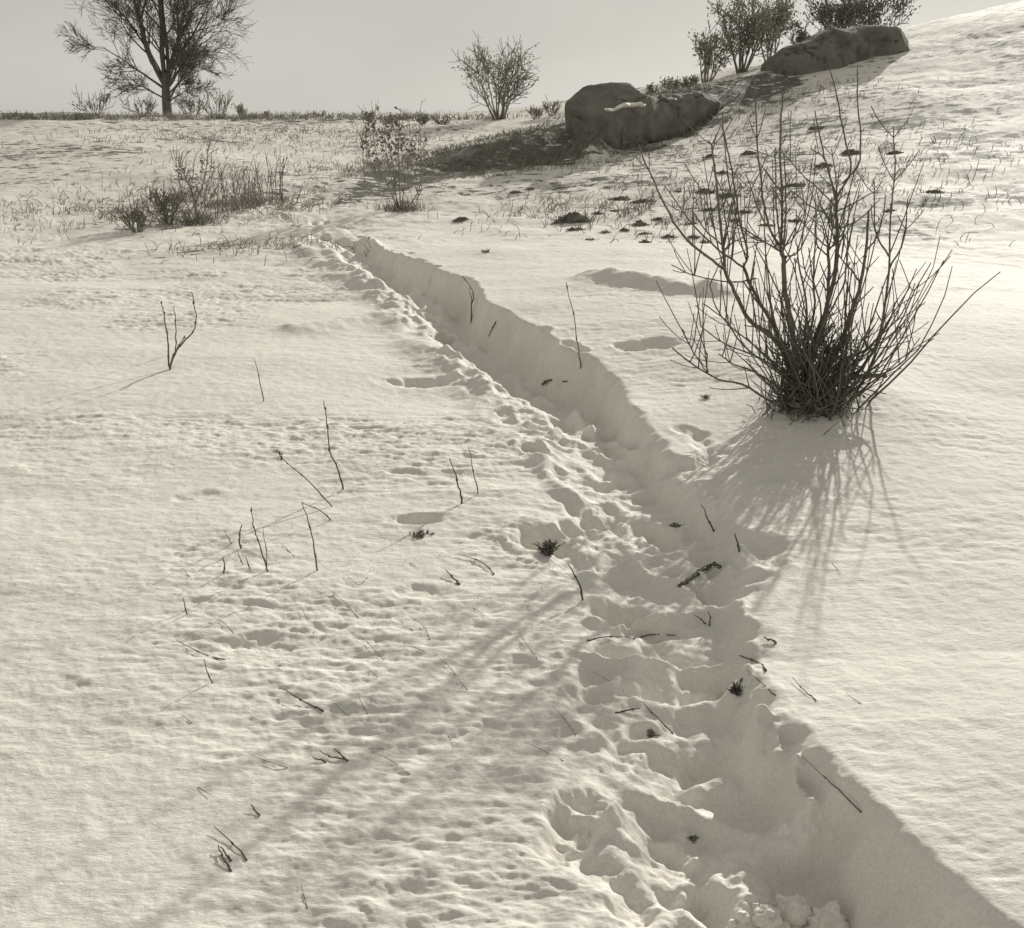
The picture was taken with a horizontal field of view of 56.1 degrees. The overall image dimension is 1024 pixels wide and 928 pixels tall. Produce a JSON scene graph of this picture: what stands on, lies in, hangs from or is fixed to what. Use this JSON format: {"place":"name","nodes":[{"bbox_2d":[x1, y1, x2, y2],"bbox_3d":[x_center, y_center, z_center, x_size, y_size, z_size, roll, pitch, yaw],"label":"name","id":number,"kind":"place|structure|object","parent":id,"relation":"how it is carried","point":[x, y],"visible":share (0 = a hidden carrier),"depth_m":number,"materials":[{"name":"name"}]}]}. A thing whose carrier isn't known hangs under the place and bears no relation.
{"place":"outdoors","nodes":[
{"label":"outdoors","id":0,"kind":"place"},
{"bbox_2d":[0,0,1021,115],"label":"sky","id":1,"kind":"structure","parent":0,"point":[339,56],"materials":[{"name":"grey"}]},
{"bbox_2d":[0,0,1023,927],"bbox_3d":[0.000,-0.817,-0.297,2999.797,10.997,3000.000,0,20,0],"label":"ground","id":2,"kind":"structure","parent":0,"point":[898,502],"depth_m":3.80,"materials":[{"name":"snow"}]},
{"bbox_2d":[68,84,111,114],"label":"scrub","id":3,"kind":"object","parent":2,"relation":"on","point":[91,104],"visible":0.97,"depth_m":33.71,"materials":[{"name":"grey plant"}]},
{"bbox_2d":[110,198,152,231],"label":"scrub","id":4,"kind":"object","parent":2,"relation":"on","point":[136,215],"visible":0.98,"depth_m":13.36,"materials":[{"name":"grey plant"}]},
{"bbox_2d":[118,91,157,115],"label":"scrub","id":5,"kind":"object","parent":2,"relation":"on","point":[149,104],"visible":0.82,"depth_m":33.73,"materials":[{"name":"grey plant"}]},
{"bbox_2d":[54,0,257,115],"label":"bare tree","id":6,"kind":"object","parent":2,"relation":"on","point":[182,57],"visible":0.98,"depth_m":34.66,"materials":[{"name":"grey plant"}]},
{"bbox_2d":[138,180,186,224],"bbox_3d":[-5.136,-3.876,14.259,0.647,0.669,0.719,7,21,20],"label":"scrub","id":7,"kind":"object","parent":2,"relation":"on","point":[163,204],"visible":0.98,"depth_m":14.19,"materials":[{"name":"grey plant"}]},
{"bbox_2d":[160,301,169,366],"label":"dry stalk","id":8,"kind":"object","parent":2,"relation":"on","point":[168,356],"visible":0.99,"depth_m":6.30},
{"bbox_2d":[173,308,176,349],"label":"dry stalk","id":9,"kind":"object","parent":2,"relation":"on","point":[176,330],"visible":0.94,"depth_m":6.71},
{"bbox_2d":[169,336,184,369],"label":"dry stalk","id":10,"kind":"object","parent":2,"relation":"on","point":[175,352],"visible":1,"depth_m":6.30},
{"bbox_2d":[171,292,196,365],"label":"dry stalk","id":11,"kind":"object","parent":2,"relation":"on","point":[195,323],"visible":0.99,"depth_m":6.29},
{"bbox_2d":[173,91,206,116],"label":"scrub","id":12,"kind":"object","parent":2,"relation":"on","point":[189,105],"visible":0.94,"depth_m":33.70,"materials":[{"name":"grey plant"}]},
{"bbox_2d":[157,134,230,226],"bbox_3d":[-4.703,-4.210,14.217,1.176,1.315,0.827,0,20,0],"label":"bare bush","id":13,"kind":"object","parent":2,"relation":"on","point":[186,219],"visible":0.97,"depth_m":14.20,"materials":[{"name":"grey plant"}]},
{"bbox_2d":[175,639,224,659],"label":"dry stalk","id":14,"kind":"object","parent":2,"relation":"on","point":[200,652],"visible":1,"depth_m":3.03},
{"bbox_2d":[195,82,233,116],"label":"scrub","id":15,"kind":"object","parent":2,"relation":"on","point":[220,103],"visible":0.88,"depth_m":33.69,"materials":[{"name":"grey plant"}]},
{"bbox_2d":[210,179,218,218],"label":"dry stalk","id":16,"kind":"object","parent":2,"relation":"on","point":[216,200],"visible":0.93,"depth_m":14.50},
{"bbox_2d":[218,167,227,213],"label":"dry stalk","id":17,"kind":"object","parent":2,"relation":"on","point":[223,191],"visible":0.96,"depth_m":14.72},
{"bbox_2d":[218,844,231,871],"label":"dry stalk","id":18,"kind":"object","parent":2,"relation":"on","point":[228,865],"visible":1,"depth_m":2.20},
{"bbox_2d":[220,847,231,861],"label":"dry stalk","id":19,"kind":"object","parent":2,"relation":"on","point":[228,856],"visible":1,"depth_m":2.22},
{"bbox_2d":[214,826,247,860],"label":"dry stalk","id":20,"kind":"object","parent":2,"relation":"on","point":[245,858],"visible":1,"depth_m":2.25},
{"bbox_2d":[227,181,238,212],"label":"dry stalk","id":21,"kind":"object","parent":2,"relation":"on","point":[233,197],"visible":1,"depth_m":14.82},
{"bbox_2d":[229,164,238,212],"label":"dry stalk","id":22,"kind":"object","parent":2,"relation":"on","point":[233,186],"visible":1,"depth_m":14.81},
{"bbox_2d":[232,167,244,203],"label":"dry stalk","id":23,"kind":"object","parent":2,"relation":"on","point":[238,187],"visible":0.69,"depth_m":15.14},
{"bbox_2d":[238,524,242,548],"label":"dry stalk","id":24,"kind":"object","parent":2,"relation":"on","point":[239,534],"visible":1,"depth_m":3.72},
{"bbox_2d":[234,102,247,115],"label":"scrub","id":25,"kind":"object","parent":2,"relation":"on","point":[240,108],"visible":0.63,"depth_m":33.70,"materials":[{"name":"grey plant"}]},
{"bbox_2d":[240,162,246,203],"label":"dry stalk","id":26,"kind":"object","parent":2,"relation":"on","point":[243,181],"visible":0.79,"depth_m":15.38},
{"bbox_2d":[247,154,254,205],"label":"dry stalk","id":27,"kind":"object","parent":2,"relation":"on","point":[248,184],"visible":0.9,"depth_m":15.41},
{"bbox_2d":[250,159,260,209],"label":"dry stalk","id":28,"kind":"object","parent":2,"relation":"on","point":[253,184],"visible":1,"depth_m":14.97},
{"bbox_2d":[252,165,260,208],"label":"dry stalk","id":29,"kind":"object","parent":2,"relation":"on","point":[254,188],"visible":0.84,"depth_m":15.15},
{"bbox_2d":[251,156,262,203],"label":"dry stalk","id":30,"kind":"object","parent":2,"relation":"on","point":[258,182],"visible":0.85,"depth_m":15.65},
{"bbox_2d":[250,507,267,571],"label":"dry stalk","id":31,"kind":"object","parent":2,"relation":"on","point":[258,541],"visible":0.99,"depth_m":3.52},
{"bbox_2d":[254,358,263,401],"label":"dry stalk","id":32,"kind":"object","parent":2,"relation":"on","point":[259,382],"visible":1,"depth_m":5.62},
{"bbox_2d":[256,166,265,203],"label":"dry stalk","id":33,"kind":"object","parent":2,"relation":"on","point":[262,182],"visible":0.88,"depth_m":15.64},
{"bbox_2d":[0,109,545,123],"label":"scrub line","id":34,"kind":"object","parent":2,"relation":"on","point":[172,116],"visible":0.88,"depth_m":30.41,"materials":[{"name":"grey plant"}]},
{"bbox_2d":[271,157,277,204],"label":"dry stalk","id":35,"kind":"object","parent":2,"relation":"on","point":[273,182],"visible":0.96,"depth_m":15.68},
{"bbox_2d":[274,154,279,203],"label":"dry stalk","id":36,"kind":"object","parent":2,"relation":"on","point":[275,180],"visible":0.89,"depth_m":15.82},
{"bbox_2d":[279,160,283,201],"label":"dry stalk","id":37,"kind":"object","parent":2,"relation":"on","point":[282,180],"visible":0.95,"depth_m":15.92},
{"bbox_2d":[276,450,332,506],"bbox_3d":[-0.889,0.070,4.116,0.247,0.259,0.033,5,20,13],"label":"dry stalk","id":38,"kind":"object","parent":2,"relation":"on","point":[280,453],"visible":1,"depth_m":4.12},
{"bbox_2d":[285,689,323,711],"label":"dry stalk","id":39,"kind":"object","parent":2,"relation":"on","point":[317,707],"visible":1,"depth_m":2.77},
{"bbox_2d":[302,502,317,570],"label":"dry stalk","id":40,"kind":"object","parent":2,"relation":"on","point":[315,556],"visible":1,"depth_m":3.53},
{"bbox_2d":[319,750,344,758],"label":"dry stalk","id":41,"kind":"object","parent":2,"relation":"on","point":[332,757],"visible":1,"depth_m":2.55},
{"bbox_2d":[323,401,343,489],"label":"dry stalk","id":42,"kind":"object","parent":2,"relation":"on","point":[329,450],"visible":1,"depth_m":4.23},
{"bbox_2d":[379,113,401,122],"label":"scrub","id":43,"kind":"object","parent":2,"relation":"on","point":[393,118],"visible":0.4,"depth_m":29.14,"materials":[{"name":"grey plant"}]},
{"bbox_2d":[350,100,436,212],"bbox_3d":[-1.814,-4.859,15.148,1.294,1.711,0.992,0,20,0],"label":"sapling clump","id":44,"kind":"object","parent":2,"relation":"on","point":[402,206],"visible":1,"depth_m":15.06,"materials":[{"name":"grey plant"}]},
{"bbox_2d":[18,324,812,698],"bbox_3d":[-0.669,-0.032,4.683,4.872,0.485,4.194,-5,21,-14],"label":"stubble","id":45,"kind":"object","parent":2,"relation":"on","point":[406,518],"visible":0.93,"depth_m":3.94,"materials":[{"name":"plant"}]},
{"bbox_2d":[409,530,433,537],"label":"leaf litter","id":46,"kind":"object","parent":2,"relation":"on","point":[420,535],"visible":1,"depth_m":3.85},
{"bbox_2d":[415,110,430,124],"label":"scrub","id":47,"kind":"object","parent":2,"relation":"on","point":[423,121],"visible":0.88,"depth_m":29.18,"materials":[{"name":"grey plant"}]},
{"bbox_2d":[432,115,451,124],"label":"scrub","id":48,"kind":"object","parent":2,"relation":"on","point":[443,122],"visible":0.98,"depth_m":29.17,"materials":[{"name":"grey plant"}]},
{"bbox_2d":[446,570,460,584],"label":"twig","id":49,"kind":"object","parent":2,"relation":"on","point":[456,580],"visible":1,"depth_m":3.48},
{"bbox_2d":[449,458,462,503],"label":"dry stalk","id":50,"kind":"object","parent":2,"relation":"on","point":[461,497],"visible":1,"depth_m":4.12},
{"bbox_2d":[453,217,469,221],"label":"tussock","id":51,"kind":"object","parent":2,"relation":"on","point":[459,219],"visible":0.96,"depth_m":13.96,"materials":[{"name":"grey plant"}]},
{"bbox_2d":[462,276,473,323],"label":"dry stalk","id":52,"kind":"object","parent":2,"relation":"on","point":[471,301],"visible":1,"depth_m":8.11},
{"bbox_2d":[468,448,478,493],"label":"dry stalk","id":53,"kind":"object","parent":2,"relation":"on","point":[473,473],"visible":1,"depth_m":4.22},
{"bbox_2d":[459,554,494,574],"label":"dry stalk","id":54,"kind":"object","parent":2,"relation":"on","point":[480,561],"visible":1,"depth_m":3.62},
{"bbox_2d":[450,31,539,119],"bbox_3d":[-0.493,-12.214,30.174,2.940,2.673,2.559,-5,20,-12],"label":"bare bush","id":55,"kind":"object","parent":2,"relation":"on","point":[503,78],"visible":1,"depth_m":30.21,"materials":[{"name":"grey plant"}]},
{"bbox_2d":[0,63,1022,265],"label":"dry grass","id":56,"kind":"structure","parent":2,"relation":"on","point":[516,134],"depth_m":17.75,"materials":[{"name":"plant"}]},
{"bbox_2d":[525,105,545,119],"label":"scrub","id":57,"kind":"object","parent":2,"relation":"on","point":[537,112],"visible":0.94,"depth_m":29.07,"materials":[{"name":"grey plant"}]},
{"bbox_2d":[531,539,564,555],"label":"dead plant","id":58,"kind":"object","parent":2,"relation":"on","point":[547,549],"visible":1,"depth_m":3.71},
{"bbox_2d":[542,95,561,115],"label":"scrub","id":59,"kind":"object","parent":2,"relation":"on","point":[552,108],"visible":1,"depth_m":29.06,"materials":[{"name":"grey plant"}]},
{"bbox_2d":[541,379,567,385],"bbox_3d":[0.265,-0.529,6.289,0.040,0.112,0.337,-9,22,-24],"label":"stick","id":60,"kind":"object","parent":2,"relation":"on","point":[544,382],"visible":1,"depth_m":6.34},
{"bbox_2d":[553,210,592,223],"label":"tussock","id":61,"kind":"object","parent":2,"relation":"on","point":[571,217],"visible":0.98,"depth_m":13.88,"materials":[{"name":"grey plant"}]},
{"bbox_2d":[566,282,580,368],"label":"dry stalk","id":62,"kind":"object","parent":2,"relation":"on","point":[575,328],"visible":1,"depth_m":6.00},
{"bbox_2d":[566,226,584,230],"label":"tussock","id":63,"kind":"object","parent":2,"relation":"on","point":[572,229],"visible":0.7,"depth_m":13.00,"materials":[{"name":"grey plant"}]},
{"bbox_2d":[568,564,583,600],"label":"twig","id":64,"kind":"object","parent":2,"relation":"on","point":[581,592],"visible":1,"depth_m":3.37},
{"bbox_2d":[565,82,649,149],"bbox_3d":[2.034,-7.113,20.428,1.832,1.876,1.343,0,20,0],"label":"boulder","id":65,"kind":"object","parent":2,"relation":"on","point":[586,106],"visible":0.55,"depth_m":19.86,"materials":[{"name":"stone"}]},
{"bbox_2d":[587,636,630,640],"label":"twig","id":66,"kind":"object","parent":2,"relation":"on","point":[605,636],"visible":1,"depth_m":3.13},
{"bbox_2d":[608,196,630,200],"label":"tussock","id":67,"kind":"object","parent":2,"relation":"on","point":[617,198],"visible":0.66,"depth_m":15.48,"materials":[{"name":"grey plant"}]},
{"bbox_2d":[615,708,639,712],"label":"twig","id":68,"kind":"object","parent":2,"relation":"on","point":[627,710],"visible":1,"depth_m":2.78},
{"bbox_2d":[631,219,649,225],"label":"tussock","id":69,"kind":"object","parent":2,"relation":"on","point":[640,222],"visible":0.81,"depth_m":13.49,"materials":[{"name":"grey plant"}]},
{"bbox_2d":[630,198,651,203],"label":"tussock","id":70,"kind":"object","parent":2,"relation":"on","point":[644,200],"visible":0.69,"depth_m":15.16,"materials":[{"name":"grey plant"}]},
{"bbox_2d":[647,728,655,737],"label":"leaf litter","id":71,"kind":"object","parent":2,"relation":"on","point":[651,733],"visible":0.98,"depth_m":2.74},
{"bbox_2d":[645,82,660,94],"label":"scrub","id":72,"kind":"object","parent":2,"relation":"on","point":[650,86],"visible":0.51,"depth_m":24.70,"materials":[{"name":"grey plant"}]},
{"bbox_2d":[633,634,675,638],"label":"twig","id":73,"kind":"object","parent":2,"relation":"on","point":[642,636],"visible":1,"depth_m":3.25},
{"bbox_2d":[639,700,672,733],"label":"dry stalk","id":74,"kind":"object","parent":2,"relation":"on","point":[658,718],"visible":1,"depth_m":2.78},
{"bbox_2d":[604,91,723,149],"bbox_3d":[3.452,-7.492,21.195,1.062,1.410,5.834,12,23,29],"label":"boulder","id":75,"kind":"object","parent":2,"relation":"on","point":[693,109],"visible":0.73,"depth_m":20.98,"materials":[{"name":"stone"}]},
{"bbox_2d":[659,234,678,238],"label":"tussock","id":76,"kind":"object","parent":2,"relation":"on","point":[666,235],"visible":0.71,"depth_m":12.24,"materials":[{"name":"grey plant"}]},
{"bbox_2d":[656,76,681,90],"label":"scrub","id":77,"kind":"object","parent":2,"relation":"on","point":[676,82],"visible":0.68,"depth_m":24.61,"materials":[{"name":"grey plant"}]},
{"bbox_2d":[670,522,683,527],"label":"leaf litter","id":78,"kind":"object","parent":2,"relation":"on","point":[674,524],"visible":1,"depth_m":4.04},
{"bbox_2d":[681,74,699,87],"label":"scrub","id":79,"kind":"object","parent":2,"relation":"on","point":[694,80],"visible":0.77,"depth_m":24.55,"materials":[{"name":"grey plant"}]},
{"bbox_2d":[686,834,698,842],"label":"leaf litter","id":80,"kind":"object","parent":2,"relation":"on","point":[693,838],"visible":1,"depth_m":2.38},
{"bbox_2d":[677,561,721,587],"bbox_3d":[0.714,0.414,3.575,0.098,0.063,0.279,15,25,35],"label":"stick","id":81,"kind":"object","parent":2,"relation":"on","point":[688,579],"visible":1,"depth_m":3.60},
{"bbox_2d":[694,188,715,193],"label":"tussock","id":82,"kind":"object","parent":2,"relation":"on","point":[704,189],"visible":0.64,"depth_m":15.50,"materials":[{"name":"grey plant"}]},
{"bbox_2d":[701,505,714,531],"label":"twig","id":83,"kind":"object","parent":2,"relation":"on","point":[709,522],"visible":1,"depth_m":3.85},
{"bbox_2d":[687,19,749,82],"bbox_3d":[5.635,-11.408,26.669,1.608,1.627,1.156,-14,24,-34],"label":"bare bush","id":84,"kind":"object","parent":2,"relation":"on","point":[706,47],"visible":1,"depth_m":26.59,"materials":[{"name":"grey plant"}]},
{"bbox_2d":[715,193,741,197],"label":"tussock","id":85,"kind":"object","parent":2,"relation":"on","point":[729,194],"visible":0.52,"depth_m":15.01,"materials":[{"name":"grey plant"}]},
{"bbox_2d":[728,919,737,927],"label":"snow chunk","id":86,"kind":"object","parent":2,"relation":"on","point":[732,923],"visible":1,"depth_m":2.10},
{"bbox_2d":[726,678,742,696],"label":"dead plant","id":87,"kind":"object","parent":2,"relation":"on","point":[736,691],"visible":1,"depth_m":2.78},
{"bbox_2d":[735,911,748,924],"bbox_3d":[0.505,0.994,2.105,0.030,0.029,0.025,0,20,0],"label":"snow chunk","id":88,"kind":"object","parent":2,"relation":"on","point":[742,917],"visible":1,"depth_m":2.10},
{"bbox_2d":[707,0,782,73],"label":"bare bush","id":89,"kind":"object","parent":2,"relation":"on","point":[751,34],"visible":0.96,"depth_m":26.89,"materials":[{"name":"twig"},{"name":"dark leaf"}]},
{"bbox_2d":[740,150,756,154],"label":"tussock","id":90,"kind":"object","parent":2,"relation":"on","point":[748,153],"visible":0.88,"depth_m":18.24,"materials":[{"name":"grey plant"}]},
{"bbox_2d":[739,655,766,671],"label":"twig","id":91,"kind":"object","parent":2,"relation":"on","point":[757,662],"visible":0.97,"depth_m":2.91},
{"bbox_2d":[751,902,759,908],"bbox_3d":[0.541,0.983,2.132,0.019,0.017,0.015,0,20,0],"label":"snow chunk","id":92,"kind":"object","parent":2,"relation":"on","point":[754,905],"visible":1,"depth_m":2.13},
{"bbox_2d":[746,669,775,695],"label":"dry stalk","id":93,"kind":"object","parent":2,"relation":"on","point":[762,683],"visible":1,"depth_m":2.73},
{"bbox_2d":[732,0,800,60],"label":"bare bush","id":94,"kind":"object","parent":2,"relation":"on","point":[781,15],"visible":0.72,"depth_m":28.56,"materials":[{"name":"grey plant"}]},
{"bbox_2d":[752,904,783,927],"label":"snow chunk","id":95,"kind":"object","parent":2,"relation":"on","point":[766,916],"visible":1,"depth_m":2.10,"materials":[{"name":"snow"}]},
{"bbox_2d":[782,920,790,927],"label":"snow chunk","id":96,"kind":"object","parent":2,"relation":"on","point":[786,924],"visible":0.77,"depth_m":2.12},
{"bbox_2d":[779,182,804,187],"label":"tussock","id":97,"kind":"object","parent":2,"relation":"on","point":[794,184],"visible":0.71,"depth_m":15.46,"materials":[{"name":"grey plant"}]},
{"bbox_2d":[775,893,811,925],"bbox_3d":[0.630,1.004,2.152,0.090,0.074,0.069,0,20,0],"label":"snow chunk","id":98,"kind":"object","parent":2,"relation":"on","point":[795,909],"visible":0.9,"depth_m":2.13,"materials":[{"name":"snow"}]},
{"bbox_2d":[786,16,810,44],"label":"bare bush","id":99,"kind":"object","parent":2,"relation":"on","point":[800,37],"visible":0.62,"depth_m":29.69,"materials":[{"name":"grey plant"}]},
{"bbox_2d":[792,677,816,700],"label":"dry stalk","id":100,"kind":"object","parent":2,"relation":"on","point":[805,691],"visible":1,"depth_m":2.63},
{"bbox_2d":[808,125,826,129],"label":"tussock","id":101,"kind":"object","parent":2,"relation":"on","point":[816,128],"visible":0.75,"depth_m":19.93,"materials":[{"name":"grey plant"}]},
{"bbox_2d":[636,68,999,434],"bbox_3d":[1.482,-0.950,4.629,1.814,1.819,0.953,0,20,0],"label":"shrub","id":102,"kind":"object","parent":2,"relation":"on","point":[814,390],"visible":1,"depth_m":4.71,"materials":[{"name":"black plant"}]},
{"bbox_2d":[815,162,833,167],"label":"tussock","id":103,"kind":"object","parent":2,"relation":"on","point":[824,165],"visible":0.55,"depth_m":16.70,"materials":[{"name":"grey plant"}]},
{"bbox_2d":[805,900,848,927],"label":"snow chunk","id":104,"kind":"object","parent":2,"relation":"on","point":[828,915],"visible":1,"depth_m":2.12,"materials":[{"name":"snow"}]},
{"bbox_2d":[801,755,861,812],"bbox_3d":[0.759,0.759,2.289,0.007,0.013,0.215,-8,22,-21],"label":"dry stalk","id":105,"kind":"object","parent":2,"relation":"on","point":[835,787],"visible":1,"depth_m":2.27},
{"bbox_2d":[760,25,909,75],"bbox_3d":[8.887,-10.798,26.119,4.276,2.223,2.542,-12,23,-30],"label":"boulder","id":106,"kind":"object","parent":2,"relation":"on","point":[831,48],"visible":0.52,"depth_m":25.16,"materials":[{"name":"stone"}]},
{"bbox_2d":[799,0,885,30],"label":"bare bush","id":107,"kind":"object","parent":2,"relation":"on","point":[843,17],"visible":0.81,"depth_m":28.74,"materials":[{"name":"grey plant"}]},
{"bbox_2d":[839,147,861,154],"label":"tussock","id":108,"kind":"object","parent":2,"relation":"on","point":[852,152],"visible":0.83,"depth_m":17.46,"materials":[{"name":"grey plant"}]},
{"bbox_2d":[849,0,920,25],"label":"bare bush","id":109,"kind":"object","parent":2,"relation":"on","point":[880,8],"visible":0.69,"depth_m":29.06,"materials":[{"name":"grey plant"}]},
{"bbox_2d":[886,150,903,154],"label":"tussock","id":110,"kind":"object","parent":2,"relation":"on","point":[892,152],"visible":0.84,"depth_m":17.08,"materials":[{"name":"grey plant"}]},
{"bbox_2d":[923,189,944,192],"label":"tussock","id":111,"kind":"object","parent":2,"relation":"on","point":[933,191],"visible":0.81,"depth_m":14.27,"materials":[{"name":"grey plant"}]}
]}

